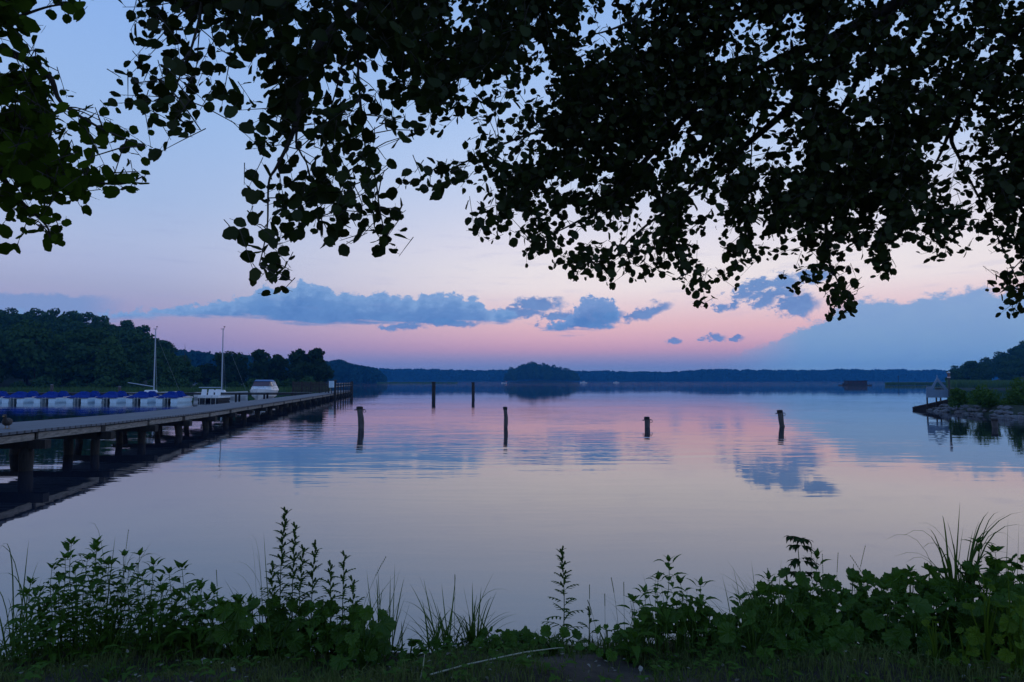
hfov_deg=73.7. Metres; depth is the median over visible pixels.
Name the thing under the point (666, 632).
grass tuft
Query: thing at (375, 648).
grass tuft
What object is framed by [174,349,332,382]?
hazy wood
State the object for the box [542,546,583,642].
mugwort
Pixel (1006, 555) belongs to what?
grass tuft
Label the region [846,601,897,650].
burdock
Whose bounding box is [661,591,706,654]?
burdock
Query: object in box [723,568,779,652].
grass tuft
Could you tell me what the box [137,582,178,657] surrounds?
nettle
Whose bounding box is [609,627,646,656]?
burdock
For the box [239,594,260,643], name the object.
nettle
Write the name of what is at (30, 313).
broadleaf tree
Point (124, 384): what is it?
shrub
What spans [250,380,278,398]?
motor boat
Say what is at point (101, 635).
grass tuft
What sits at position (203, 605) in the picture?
nettle
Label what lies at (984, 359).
broadleaf tree
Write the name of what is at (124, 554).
nettle
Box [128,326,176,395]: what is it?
sailboat
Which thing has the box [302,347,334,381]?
broadleaf tree
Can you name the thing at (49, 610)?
nettle
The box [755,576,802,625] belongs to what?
burdock
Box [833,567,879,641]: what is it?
burdock
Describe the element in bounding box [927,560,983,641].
burdock
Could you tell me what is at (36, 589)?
nettle
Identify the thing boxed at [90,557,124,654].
nettle
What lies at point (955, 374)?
broadleaf tree
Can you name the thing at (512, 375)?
broadleaf tree
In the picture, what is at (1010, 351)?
broadleaf tree
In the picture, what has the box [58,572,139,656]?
grass tuft
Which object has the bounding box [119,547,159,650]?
nettle
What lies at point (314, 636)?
nettle
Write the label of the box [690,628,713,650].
nettle
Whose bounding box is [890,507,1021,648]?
grass tuft
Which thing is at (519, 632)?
burdock
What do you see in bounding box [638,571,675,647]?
nettle
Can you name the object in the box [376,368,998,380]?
forest
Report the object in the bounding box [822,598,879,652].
burdock
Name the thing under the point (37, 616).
nettle
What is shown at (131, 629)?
grass tuft
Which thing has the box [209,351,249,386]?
broadleaf tree
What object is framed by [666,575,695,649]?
nettle
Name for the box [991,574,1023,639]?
nettle
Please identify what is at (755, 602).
nettle
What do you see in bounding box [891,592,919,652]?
nettle
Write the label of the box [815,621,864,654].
burdock
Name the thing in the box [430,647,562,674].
dry stalk
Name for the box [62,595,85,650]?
nettle
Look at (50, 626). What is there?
nettle
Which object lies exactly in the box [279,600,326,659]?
burdock
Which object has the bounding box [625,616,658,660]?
nettle
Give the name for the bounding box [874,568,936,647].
burdock
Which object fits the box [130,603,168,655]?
nettle
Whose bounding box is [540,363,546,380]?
broadleaf tree
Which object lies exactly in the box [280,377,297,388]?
shrub
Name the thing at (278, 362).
broadleaf tree
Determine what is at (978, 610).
burdock
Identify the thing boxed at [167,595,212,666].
nettle
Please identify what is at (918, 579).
nettle
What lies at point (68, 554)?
nettle
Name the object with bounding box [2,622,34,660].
nettle
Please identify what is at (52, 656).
nettle
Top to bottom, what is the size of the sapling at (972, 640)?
0.268 m
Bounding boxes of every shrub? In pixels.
[9,381,31,388]
[30,376,61,388]
[65,379,86,388]
[87,374,119,387]
[119,377,144,388]
[147,376,173,389]
[193,382,204,388]
[202,379,225,388]
[226,381,241,388]
[241,377,256,390]
[274,379,282,386]
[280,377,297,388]
[297,376,317,388]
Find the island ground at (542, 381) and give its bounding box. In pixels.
[508,380,577,382]
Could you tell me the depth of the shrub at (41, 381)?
111.26 m
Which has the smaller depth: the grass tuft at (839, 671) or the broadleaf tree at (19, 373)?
the grass tuft at (839, 671)
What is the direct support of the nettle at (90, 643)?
on the bank ground at (582, 674)
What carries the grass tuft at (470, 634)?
on the bank ground at (582, 674)
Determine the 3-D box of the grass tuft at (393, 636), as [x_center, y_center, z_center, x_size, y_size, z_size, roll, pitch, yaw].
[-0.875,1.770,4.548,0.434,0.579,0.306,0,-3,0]
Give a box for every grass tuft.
[0,542,44,660]
[0,598,27,663]
[5,595,148,661]
[35,589,145,660]
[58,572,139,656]
[78,590,185,654]
[79,523,151,642]
[80,562,131,634]
[80,579,170,655]
[84,645,130,678]
[94,648,153,679]
[109,632,162,656]
[149,593,233,654]
[158,651,186,674]
[170,646,217,669]
[218,592,294,664]
[224,542,296,659]
[259,595,351,660]
[327,575,395,629]
[336,613,430,669]
[366,571,408,651]
[404,576,487,653]
[423,648,452,663]
[434,578,514,646]
[486,643,525,673]
[501,643,543,658]
[503,644,541,669]
[509,651,566,674]
[563,640,593,658]
[609,601,675,646]
[612,574,679,659]
[621,585,694,660]
[640,662,679,681]
[676,596,720,659]
[697,562,769,653]
[700,581,792,644]
[713,573,833,638]
[716,592,803,653]
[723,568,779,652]
[729,569,807,653]
[729,572,788,621]
[735,576,838,654]
[744,661,791,681]
[750,653,784,680]
[807,593,881,638]
[815,655,856,681]
[829,591,917,636]
[854,572,927,654]
[862,634,899,654]
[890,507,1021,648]
[893,598,964,661]
[910,591,983,657]
[999,531,1018,581]
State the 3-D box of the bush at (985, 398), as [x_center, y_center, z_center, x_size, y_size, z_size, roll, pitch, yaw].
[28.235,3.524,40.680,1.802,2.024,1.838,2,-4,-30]
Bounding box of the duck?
[2,414,12,428]
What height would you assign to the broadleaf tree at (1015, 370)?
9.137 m
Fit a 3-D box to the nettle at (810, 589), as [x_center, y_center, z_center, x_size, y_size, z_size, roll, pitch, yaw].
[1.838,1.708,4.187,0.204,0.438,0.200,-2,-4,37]
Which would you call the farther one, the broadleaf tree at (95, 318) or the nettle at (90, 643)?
the broadleaf tree at (95, 318)
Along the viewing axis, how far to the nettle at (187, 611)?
4.05 m
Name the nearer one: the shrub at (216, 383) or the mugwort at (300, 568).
the mugwort at (300, 568)
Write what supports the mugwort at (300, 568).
on the bank ground at (582, 674)
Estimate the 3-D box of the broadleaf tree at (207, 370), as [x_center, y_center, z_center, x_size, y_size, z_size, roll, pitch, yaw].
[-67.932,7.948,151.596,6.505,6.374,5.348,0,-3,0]
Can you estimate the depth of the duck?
15.40 m
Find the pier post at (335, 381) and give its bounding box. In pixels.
[334,380,336,398]
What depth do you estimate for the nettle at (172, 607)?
4.04 m
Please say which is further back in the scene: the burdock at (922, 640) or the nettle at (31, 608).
the nettle at (31, 608)
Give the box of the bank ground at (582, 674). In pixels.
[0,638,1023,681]
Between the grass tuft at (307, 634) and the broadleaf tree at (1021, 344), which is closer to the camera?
the grass tuft at (307, 634)
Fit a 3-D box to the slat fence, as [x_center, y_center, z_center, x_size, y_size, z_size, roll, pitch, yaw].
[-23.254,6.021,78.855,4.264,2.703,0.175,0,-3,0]
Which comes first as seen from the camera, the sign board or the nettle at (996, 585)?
the nettle at (996, 585)
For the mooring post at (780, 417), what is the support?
in the lake water
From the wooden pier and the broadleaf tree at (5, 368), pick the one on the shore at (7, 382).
the broadleaf tree at (5, 368)
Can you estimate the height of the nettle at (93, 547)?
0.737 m
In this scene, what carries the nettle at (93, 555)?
on the bank ground at (582, 674)
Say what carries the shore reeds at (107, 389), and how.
on the shore at (7, 382)
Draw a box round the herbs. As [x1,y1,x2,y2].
[1,630,1023,681]
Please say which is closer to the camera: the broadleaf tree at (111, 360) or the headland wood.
the broadleaf tree at (111, 360)
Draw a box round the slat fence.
[292,381,328,394]
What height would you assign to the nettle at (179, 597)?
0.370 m
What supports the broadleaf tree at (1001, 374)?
on the shore at (975, 388)
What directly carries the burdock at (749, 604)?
on the bank ground at (582, 674)
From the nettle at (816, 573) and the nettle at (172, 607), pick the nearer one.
the nettle at (172, 607)
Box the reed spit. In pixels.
[884,382,945,384]
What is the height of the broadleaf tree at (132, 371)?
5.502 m
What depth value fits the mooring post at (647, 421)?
29.35 m
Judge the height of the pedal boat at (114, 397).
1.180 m
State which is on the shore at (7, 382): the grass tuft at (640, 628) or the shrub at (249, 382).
the shrub at (249, 382)
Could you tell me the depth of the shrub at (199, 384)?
111.11 m
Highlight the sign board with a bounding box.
[329,381,333,392]
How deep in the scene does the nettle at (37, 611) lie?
4.15 m
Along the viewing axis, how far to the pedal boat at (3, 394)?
64.87 m
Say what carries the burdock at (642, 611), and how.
on the bank ground at (582, 674)
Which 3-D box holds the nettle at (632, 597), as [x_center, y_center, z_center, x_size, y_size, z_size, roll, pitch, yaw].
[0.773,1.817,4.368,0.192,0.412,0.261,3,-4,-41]
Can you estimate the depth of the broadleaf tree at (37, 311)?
237.66 m
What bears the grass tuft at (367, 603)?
on the bank ground at (582, 674)
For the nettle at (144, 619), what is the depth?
4.32 m
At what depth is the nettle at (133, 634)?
4.23 m
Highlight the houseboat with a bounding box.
[838,381,871,385]
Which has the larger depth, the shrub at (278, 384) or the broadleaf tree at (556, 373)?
the broadleaf tree at (556, 373)
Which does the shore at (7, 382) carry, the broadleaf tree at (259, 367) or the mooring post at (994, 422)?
the broadleaf tree at (259, 367)
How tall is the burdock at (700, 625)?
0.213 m
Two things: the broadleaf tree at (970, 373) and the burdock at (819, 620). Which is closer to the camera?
the burdock at (819, 620)
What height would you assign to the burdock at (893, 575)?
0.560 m
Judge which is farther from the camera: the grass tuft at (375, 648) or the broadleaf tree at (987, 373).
the broadleaf tree at (987, 373)
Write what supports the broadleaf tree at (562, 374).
on the island ground at (542, 381)
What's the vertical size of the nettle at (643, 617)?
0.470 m
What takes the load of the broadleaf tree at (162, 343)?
on the shore at (7, 382)
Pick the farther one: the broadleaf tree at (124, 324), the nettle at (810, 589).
the broadleaf tree at (124, 324)
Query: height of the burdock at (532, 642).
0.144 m
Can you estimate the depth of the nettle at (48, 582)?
4.23 m
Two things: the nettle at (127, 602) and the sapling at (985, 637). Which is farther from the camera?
the nettle at (127, 602)
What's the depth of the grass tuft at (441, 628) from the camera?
4.47 m
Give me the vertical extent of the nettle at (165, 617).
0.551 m
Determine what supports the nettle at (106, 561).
on the bank ground at (582, 674)
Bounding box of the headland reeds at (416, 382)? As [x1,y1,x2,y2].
[377,382,457,382]
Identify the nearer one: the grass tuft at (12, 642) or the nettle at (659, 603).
the grass tuft at (12, 642)
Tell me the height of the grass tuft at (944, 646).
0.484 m
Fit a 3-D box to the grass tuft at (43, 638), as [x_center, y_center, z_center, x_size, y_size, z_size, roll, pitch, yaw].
[-2.554,1.721,3.971,0.853,0.405,0.481,2,-4,-28]
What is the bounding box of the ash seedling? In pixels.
[784,535,818,578]
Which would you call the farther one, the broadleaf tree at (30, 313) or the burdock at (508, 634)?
the broadleaf tree at (30, 313)
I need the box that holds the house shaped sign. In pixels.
[926,377,947,409]
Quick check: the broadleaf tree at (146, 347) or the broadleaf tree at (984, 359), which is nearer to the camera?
the broadleaf tree at (146, 347)
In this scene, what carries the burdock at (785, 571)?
on the bank ground at (582, 674)
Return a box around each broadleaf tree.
[0,313,9,325]
[0,334,16,382]
[2,314,32,332]
[2,320,67,386]
[5,307,18,316]
[8,328,32,384]
[24,311,37,328]
[29,308,43,317]
[34,311,55,328]
[42,308,61,320]
[43,316,69,335]
[56,311,77,320]
[56,336,79,368]
[63,326,104,385]
[68,314,84,328]
[79,312,94,326]
[88,315,102,327]
[91,315,109,321]
[92,320,101,328]
[93,327,131,360]
[93,336,128,380]
[99,320,110,327]
[105,324,118,336]
[116,320,130,329]
[116,329,130,344]
[117,361,146,383]
[119,320,133,328]
[123,330,159,358]
[128,340,154,380]
[133,325,151,338]
[145,347,182,383]
[152,338,174,357]
[164,341,176,352]
[174,361,202,383]
[177,355,191,365]
[196,363,216,385]
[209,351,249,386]
[248,349,273,379]
[267,354,288,383]
[285,348,310,381]
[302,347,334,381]
[503,373,509,380]
[509,368,516,380]
[517,366,520,378]
[519,364,527,380]
[527,363,534,380]
[534,363,540,378]
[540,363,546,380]
[545,364,550,378]
[554,367,559,379]
[560,370,565,380]
[561,368,567,380]
[568,372,575,381]
[945,369,966,380]
[960,361,983,380]
[976,363,994,379]
[978,357,996,378]
[983,359,997,376]
[993,351,1009,364]
[995,357,1005,375]
[995,360,1011,380]
[1003,360,1023,380]
[1005,355,1023,375]
[1007,346,1022,355]
[1018,340,1023,348]
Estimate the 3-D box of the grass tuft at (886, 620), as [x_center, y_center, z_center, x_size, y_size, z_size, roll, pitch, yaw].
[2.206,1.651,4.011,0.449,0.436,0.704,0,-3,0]
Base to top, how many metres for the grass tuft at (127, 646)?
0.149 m
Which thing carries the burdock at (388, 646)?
on the bank ground at (582, 674)
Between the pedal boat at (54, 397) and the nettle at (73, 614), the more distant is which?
the pedal boat at (54, 397)
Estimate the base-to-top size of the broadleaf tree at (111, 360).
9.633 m
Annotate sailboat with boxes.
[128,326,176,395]
[194,326,247,398]
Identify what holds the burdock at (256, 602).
on the bank ground at (582, 674)
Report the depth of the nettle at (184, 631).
4.19 m
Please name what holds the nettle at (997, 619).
on the bank ground at (582, 674)
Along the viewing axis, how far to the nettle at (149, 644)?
4.10 m
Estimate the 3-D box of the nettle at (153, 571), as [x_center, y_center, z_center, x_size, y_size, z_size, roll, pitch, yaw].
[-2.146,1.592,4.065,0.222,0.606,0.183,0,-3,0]
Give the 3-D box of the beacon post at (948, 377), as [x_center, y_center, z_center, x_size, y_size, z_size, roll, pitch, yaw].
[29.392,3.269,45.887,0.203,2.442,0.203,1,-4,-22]
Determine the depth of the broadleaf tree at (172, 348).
193.18 m
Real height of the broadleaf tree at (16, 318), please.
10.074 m
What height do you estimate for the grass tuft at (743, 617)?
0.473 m
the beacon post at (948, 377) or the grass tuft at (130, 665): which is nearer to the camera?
the grass tuft at (130, 665)
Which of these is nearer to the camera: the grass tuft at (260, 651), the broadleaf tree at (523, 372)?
the grass tuft at (260, 651)
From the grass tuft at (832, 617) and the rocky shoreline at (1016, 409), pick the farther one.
the rocky shoreline at (1016, 409)
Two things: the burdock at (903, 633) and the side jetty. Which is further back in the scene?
the side jetty
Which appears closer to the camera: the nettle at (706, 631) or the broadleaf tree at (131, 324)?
the nettle at (706, 631)
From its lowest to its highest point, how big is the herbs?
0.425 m
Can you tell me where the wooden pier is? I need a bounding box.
[0,381,352,470]
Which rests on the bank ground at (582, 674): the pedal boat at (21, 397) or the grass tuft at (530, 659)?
the grass tuft at (530, 659)
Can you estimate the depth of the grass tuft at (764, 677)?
3.52 m
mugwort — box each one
[253,560,286,661]
[260,506,298,650]
[273,522,309,654]
[279,544,316,657]
[290,539,326,656]
[305,560,351,657]
[332,550,355,647]
[338,575,373,654]
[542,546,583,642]
[577,606,603,642]
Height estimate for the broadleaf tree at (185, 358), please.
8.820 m
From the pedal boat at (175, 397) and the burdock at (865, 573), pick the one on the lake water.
the pedal boat at (175, 397)
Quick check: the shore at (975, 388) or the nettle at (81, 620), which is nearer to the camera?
the nettle at (81, 620)
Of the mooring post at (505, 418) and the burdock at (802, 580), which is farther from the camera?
the mooring post at (505, 418)
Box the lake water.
[0,382,1023,659]
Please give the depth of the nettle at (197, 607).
4.23 m
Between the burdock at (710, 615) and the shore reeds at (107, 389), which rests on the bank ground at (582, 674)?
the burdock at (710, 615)
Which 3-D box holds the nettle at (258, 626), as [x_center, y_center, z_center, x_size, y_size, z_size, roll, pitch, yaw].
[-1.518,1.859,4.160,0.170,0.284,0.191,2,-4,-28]
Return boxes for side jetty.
[7,392,312,399]
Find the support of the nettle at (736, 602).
on the bank ground at (582, 674)
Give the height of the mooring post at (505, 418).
1.806 m
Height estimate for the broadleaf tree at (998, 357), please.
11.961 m
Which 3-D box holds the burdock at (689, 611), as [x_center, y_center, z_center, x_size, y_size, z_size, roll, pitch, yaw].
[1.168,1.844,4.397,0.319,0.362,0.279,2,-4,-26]
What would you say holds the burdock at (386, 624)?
on the bank ground at (582, 674)
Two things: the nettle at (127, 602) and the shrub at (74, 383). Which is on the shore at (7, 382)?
the shrub at (74, 383)
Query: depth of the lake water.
12.05 m
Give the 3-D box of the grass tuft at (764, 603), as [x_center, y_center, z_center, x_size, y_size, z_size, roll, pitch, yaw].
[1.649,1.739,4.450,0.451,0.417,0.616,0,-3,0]
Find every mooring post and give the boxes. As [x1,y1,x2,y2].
[355,406,365,428]
[432,382,435,396]
[471,382,474,395]
[503,407,507,427]
[642,416,652,427]
[775,410,785,426]
[991,418,998,427]
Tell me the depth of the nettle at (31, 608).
4.43 m
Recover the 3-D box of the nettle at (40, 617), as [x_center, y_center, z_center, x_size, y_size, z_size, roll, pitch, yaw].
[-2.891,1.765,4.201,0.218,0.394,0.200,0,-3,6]
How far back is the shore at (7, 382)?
140.56 m
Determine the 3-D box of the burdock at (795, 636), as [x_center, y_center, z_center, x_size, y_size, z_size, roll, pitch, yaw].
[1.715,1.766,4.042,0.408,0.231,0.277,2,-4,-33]
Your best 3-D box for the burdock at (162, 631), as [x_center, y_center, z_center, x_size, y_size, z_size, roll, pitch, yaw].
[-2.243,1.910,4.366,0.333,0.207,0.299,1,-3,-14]
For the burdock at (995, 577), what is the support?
on the bank ground at (582, 674)
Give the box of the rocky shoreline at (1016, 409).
[933,404,1023,415]
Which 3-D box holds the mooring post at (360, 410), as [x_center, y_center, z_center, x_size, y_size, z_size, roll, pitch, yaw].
[-6.417,3.680,28.832,0.498,1.834,0.289,0,-3,0]
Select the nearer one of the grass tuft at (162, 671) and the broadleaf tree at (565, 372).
the grass tuft at (162, 671)
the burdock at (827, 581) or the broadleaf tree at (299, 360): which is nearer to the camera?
the burdock at (827, 581)
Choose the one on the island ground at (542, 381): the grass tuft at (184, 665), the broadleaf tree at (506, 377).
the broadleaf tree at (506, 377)
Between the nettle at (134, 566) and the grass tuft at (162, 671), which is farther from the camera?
the nettle at (134, 566)
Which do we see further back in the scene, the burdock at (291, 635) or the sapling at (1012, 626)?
the burdock at (291, 635)
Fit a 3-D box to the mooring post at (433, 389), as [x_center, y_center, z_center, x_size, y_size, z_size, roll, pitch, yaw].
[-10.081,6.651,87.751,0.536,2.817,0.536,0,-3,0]
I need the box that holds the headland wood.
[329,359,386,382]
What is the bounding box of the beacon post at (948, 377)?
[947,371,950,396]
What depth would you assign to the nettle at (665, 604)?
4.45 m
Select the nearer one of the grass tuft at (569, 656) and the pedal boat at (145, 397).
the grass tuft at (569, 656)
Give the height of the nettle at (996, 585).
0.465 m
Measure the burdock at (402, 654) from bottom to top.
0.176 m
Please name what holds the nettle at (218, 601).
on the bank ground at (582, 674)
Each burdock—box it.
[137,625,177,646]
[181,616,203,650]
[189,605,242,661]
[212,594,269,661]
[233,597,275,662]
[250,594,288,653]
[255,598,310,657]
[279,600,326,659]
[297,599,338,656]
[310,601,365,655]
[323,603,369,656]
[329,605,396,672]
[369,633,396,665]
[386,638,434,663]
[428,634,467,653]
[473,634,516,657]
[478,626,532,649]
[488,626,540,651]
[506,632,558,655]
[534,624,581,655]
[574,624,627,661]
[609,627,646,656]
[612,619,654,642]
[637,605,670,635]
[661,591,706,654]
[668,597,718,648]
[674,605,717,640]
[697,616,754,646]
[704,605,754,641]
[717,609,790,663]
[726,604,782,630]
[741,589,777,623]
[754,567,808,616]
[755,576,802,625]
[757,599,811,639]
[765,617,828,655]
[777,571,821,623]
[781,601,846,642]
[807,573,868,633]
[807,576,841,631]
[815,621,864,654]
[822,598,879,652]
[831,569,881,642]
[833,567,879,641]
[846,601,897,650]
[860,576,906,616]
[864,620,931,651]
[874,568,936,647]
[880,567,914,622]
[881,595,949,658]
[914,566,955,624]
[915,562,963,639]
[921,620,980,662]
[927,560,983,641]
[930,597,982,652]
[934,593,1004,660]
[953,560,1000,630]
[969,557,1022,612]
[969,590,1023,651]
[982,553,1021,614]
[1009,554,1023,595]
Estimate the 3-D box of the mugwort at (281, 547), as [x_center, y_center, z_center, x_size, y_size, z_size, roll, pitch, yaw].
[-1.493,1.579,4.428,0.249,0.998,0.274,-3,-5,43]
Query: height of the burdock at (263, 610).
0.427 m
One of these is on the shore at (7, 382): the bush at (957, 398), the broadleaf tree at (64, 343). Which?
the broadleaf tree at (64, 343)
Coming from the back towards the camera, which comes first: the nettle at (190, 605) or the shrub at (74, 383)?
the shrub at (74, 383)
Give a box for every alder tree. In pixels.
[0,0,158,254]
[107,0,1023,321]
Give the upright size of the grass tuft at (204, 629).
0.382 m
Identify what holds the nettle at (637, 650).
on the bank ground at (582, 674)
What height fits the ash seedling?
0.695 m
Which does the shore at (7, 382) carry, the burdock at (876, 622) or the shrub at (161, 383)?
the shrub at (161, 383)
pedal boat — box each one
[0,391,8,401]
[2,391,40,402]
[33,391,71,402]
[66,391,100,402]
[95,391,129,402]
[126,391,159,402]
[156,391,192,402]
[198,389,230,401]
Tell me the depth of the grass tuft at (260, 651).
4.07 m
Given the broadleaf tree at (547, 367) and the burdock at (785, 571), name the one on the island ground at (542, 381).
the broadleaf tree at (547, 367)
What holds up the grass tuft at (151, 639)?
on the bank ground at (582, 674)
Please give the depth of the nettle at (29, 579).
4.40 m
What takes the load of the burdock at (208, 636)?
on the bank ground at (582, 674)
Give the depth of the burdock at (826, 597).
4.46 m
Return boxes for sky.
[0,0,1023,371]
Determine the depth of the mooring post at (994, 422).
29.36 m
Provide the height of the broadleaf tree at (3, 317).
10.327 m
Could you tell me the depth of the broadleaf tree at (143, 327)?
234.77 m
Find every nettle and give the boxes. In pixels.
[2,576,42,652]
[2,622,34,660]
[7,586,47,664]
[14,589,47,663]
[15,597,57,654]
[20,598,67,656]
[21,605,42,650]
[25,584,49,655]
[25,605,55,655]
[31,594,73,666]
[32,571,81,654]
[35,561,63,654]
[38,581,67,651]
[38,590,76,663]
[42,549,83,655]
[52,536,90,646]
[53,592,79,654]
[60,565,94,644]
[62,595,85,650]
[64,539,115,654]
[64,607,99,661]
[65,552,106,638]
[67,608,101,661]
[77,536,118,654]
[80,589,120,650]
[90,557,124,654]
[91,555,128,651]
[95,596,138,651]
[97,578,135,655]
[103,549,139,643]
[110,564,142,646]
[110,604,134,653]
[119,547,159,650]
[124,570,160,646]
[129,556,170,653]
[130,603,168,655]
[131,601,169,650]
[135,600,175,650]
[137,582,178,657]
[146,565,190,654]
[146,574,178,641]
[150,602,196,660]
[158,586,195,656]
[163,559,202,643]
[163,594,185,650]
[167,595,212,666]
[167,615,191,648]
[170,585,199,632]
[175,590,224,657]
[175,601,205,648]
[176,578,207,658]
[186,582,212,649]
[203,581,228,642]
[203,596,236,661]
[220,593,260,659]
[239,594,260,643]
[250,621,274,656]
[293,601,327,665]
[307,633,328,658]
[321,606,346,654]
[334,612,364,662]
[612,628,662,667]
[615,593,651,655]
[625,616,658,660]
[630,584,663,652]
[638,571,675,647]
[644,554,687,650]
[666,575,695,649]
[679,576,719,649]
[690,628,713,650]
[693,628,719,661]
[718,623,743,652]
[729,592,754,632]
[742,589,769,625]
[755,570,783,605]
[791,583,828,638]
[805,548,834,632]
[840,574,865,638]
[851,573,886,644]
[859,579,904,645]
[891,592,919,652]
[896,565,922,649]
[899,573,951,652]
[934,579,956,653]
[958,536,1004,626]
[968,578,1005,659]
[972,578,1005,647]
[980,544,1020,600]
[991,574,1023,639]
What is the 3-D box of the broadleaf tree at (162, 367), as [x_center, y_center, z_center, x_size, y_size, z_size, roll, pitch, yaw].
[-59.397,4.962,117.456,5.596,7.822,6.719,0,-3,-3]
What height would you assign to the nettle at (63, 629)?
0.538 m
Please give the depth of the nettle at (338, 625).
4.34 m
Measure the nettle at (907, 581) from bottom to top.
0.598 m
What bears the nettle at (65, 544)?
on the bank ground at (582, 674)
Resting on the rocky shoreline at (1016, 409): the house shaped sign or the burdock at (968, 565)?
the house shaped sign
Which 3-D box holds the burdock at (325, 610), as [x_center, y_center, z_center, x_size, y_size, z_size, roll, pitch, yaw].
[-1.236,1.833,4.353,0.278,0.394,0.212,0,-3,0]
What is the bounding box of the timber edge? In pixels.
[912,399,948,409]
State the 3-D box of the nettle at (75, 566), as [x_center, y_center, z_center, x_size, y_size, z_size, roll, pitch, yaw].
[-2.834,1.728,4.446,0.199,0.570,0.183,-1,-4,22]
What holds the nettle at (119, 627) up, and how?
on the bank ground at (582, 674)
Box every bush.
[947,387,968,409]
[966,383,1001,409]
[1002,377,1023,404]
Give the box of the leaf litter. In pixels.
[19,640,1005,681]
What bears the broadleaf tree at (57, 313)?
on the shore at (7, 382)
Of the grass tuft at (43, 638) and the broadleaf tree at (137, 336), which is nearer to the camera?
the grass tuft at (43, 638)
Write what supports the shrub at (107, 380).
on the shore at (7, 382)
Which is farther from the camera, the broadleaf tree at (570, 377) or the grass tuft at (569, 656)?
the broadleaf tree at (570, 377)
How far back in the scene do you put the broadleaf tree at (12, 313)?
237.15 m
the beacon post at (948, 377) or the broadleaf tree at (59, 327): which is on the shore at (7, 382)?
the broadleaf tree at (59, 327)
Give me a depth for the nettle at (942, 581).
4.32 m
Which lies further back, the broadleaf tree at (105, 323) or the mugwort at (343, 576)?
the broadleaf tree at (105, 323)
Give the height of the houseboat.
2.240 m
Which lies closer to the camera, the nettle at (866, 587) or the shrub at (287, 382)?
the nettle at (866, 587)
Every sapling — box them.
[921,616,949,667]
[945,627,979,674]
[962,571,1004,670]
[997,561,1023,676]
[997,594,1023,679]
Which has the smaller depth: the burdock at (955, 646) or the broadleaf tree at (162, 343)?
the burdock at (955, 646)
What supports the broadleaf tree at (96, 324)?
on the shore at (7, 382)
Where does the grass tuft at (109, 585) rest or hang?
on the bank ground at (582, 674)
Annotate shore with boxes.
[0,374,330,393]
[387,381,944,381]
[934,376,1023,388]
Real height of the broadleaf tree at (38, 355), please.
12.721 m
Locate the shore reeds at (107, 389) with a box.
[0,386,329,392]
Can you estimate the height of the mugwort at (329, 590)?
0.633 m
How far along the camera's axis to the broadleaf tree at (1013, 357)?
256.41 m
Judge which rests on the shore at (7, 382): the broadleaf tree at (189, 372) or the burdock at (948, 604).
the broadleaf tree at (189, 372)
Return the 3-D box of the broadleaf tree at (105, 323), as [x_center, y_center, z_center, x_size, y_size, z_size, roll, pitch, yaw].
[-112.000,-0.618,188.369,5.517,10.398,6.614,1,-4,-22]
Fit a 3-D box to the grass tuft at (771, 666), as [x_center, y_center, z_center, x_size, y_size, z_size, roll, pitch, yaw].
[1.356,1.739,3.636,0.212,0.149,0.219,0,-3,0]
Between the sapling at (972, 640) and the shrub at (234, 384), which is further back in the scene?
the shrub at (234, 384)
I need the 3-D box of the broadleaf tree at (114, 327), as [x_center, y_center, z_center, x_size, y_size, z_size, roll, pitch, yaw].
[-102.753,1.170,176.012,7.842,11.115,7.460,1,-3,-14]
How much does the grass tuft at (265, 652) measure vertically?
0.809 m
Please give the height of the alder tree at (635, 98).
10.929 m
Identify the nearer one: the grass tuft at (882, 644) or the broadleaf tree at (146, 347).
the grass tuft at (882, 644)
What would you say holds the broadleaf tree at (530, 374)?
on the island ground at (542, 381)
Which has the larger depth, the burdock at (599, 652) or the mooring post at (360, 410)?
the mooring post at (360, 410)
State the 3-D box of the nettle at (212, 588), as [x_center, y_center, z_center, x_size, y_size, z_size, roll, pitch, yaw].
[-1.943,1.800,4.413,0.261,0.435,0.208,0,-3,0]
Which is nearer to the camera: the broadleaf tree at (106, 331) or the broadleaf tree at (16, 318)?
the broadleaf tree at (106, 331)
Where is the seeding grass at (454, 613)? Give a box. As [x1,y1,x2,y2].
[454,576,454,642]
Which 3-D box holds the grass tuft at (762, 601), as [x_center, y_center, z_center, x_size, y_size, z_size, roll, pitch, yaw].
[1.583,1.671,4.363,0.382,0.487,0.779,2,-4,-34]
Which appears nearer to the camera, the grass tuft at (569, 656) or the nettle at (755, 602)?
the grass tuft at (569, 656)
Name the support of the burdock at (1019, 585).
on the bank ground at (582, 674)
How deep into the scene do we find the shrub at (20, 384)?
112.51 m
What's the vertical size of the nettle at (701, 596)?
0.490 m
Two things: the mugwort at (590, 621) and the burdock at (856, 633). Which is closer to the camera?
the burdock at (856, 633)
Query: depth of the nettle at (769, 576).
4.54 m
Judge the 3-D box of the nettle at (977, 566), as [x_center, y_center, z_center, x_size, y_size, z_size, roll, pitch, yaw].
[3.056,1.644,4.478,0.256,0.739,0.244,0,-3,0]
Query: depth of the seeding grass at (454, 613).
4.50 m
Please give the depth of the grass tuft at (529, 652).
3.95 m
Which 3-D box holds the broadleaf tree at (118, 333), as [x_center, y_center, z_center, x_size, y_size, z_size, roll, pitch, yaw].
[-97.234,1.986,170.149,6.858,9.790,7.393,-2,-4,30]
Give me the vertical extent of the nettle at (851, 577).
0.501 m
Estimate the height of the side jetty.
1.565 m
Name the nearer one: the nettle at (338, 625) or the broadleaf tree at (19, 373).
the nettle at (338, 625)

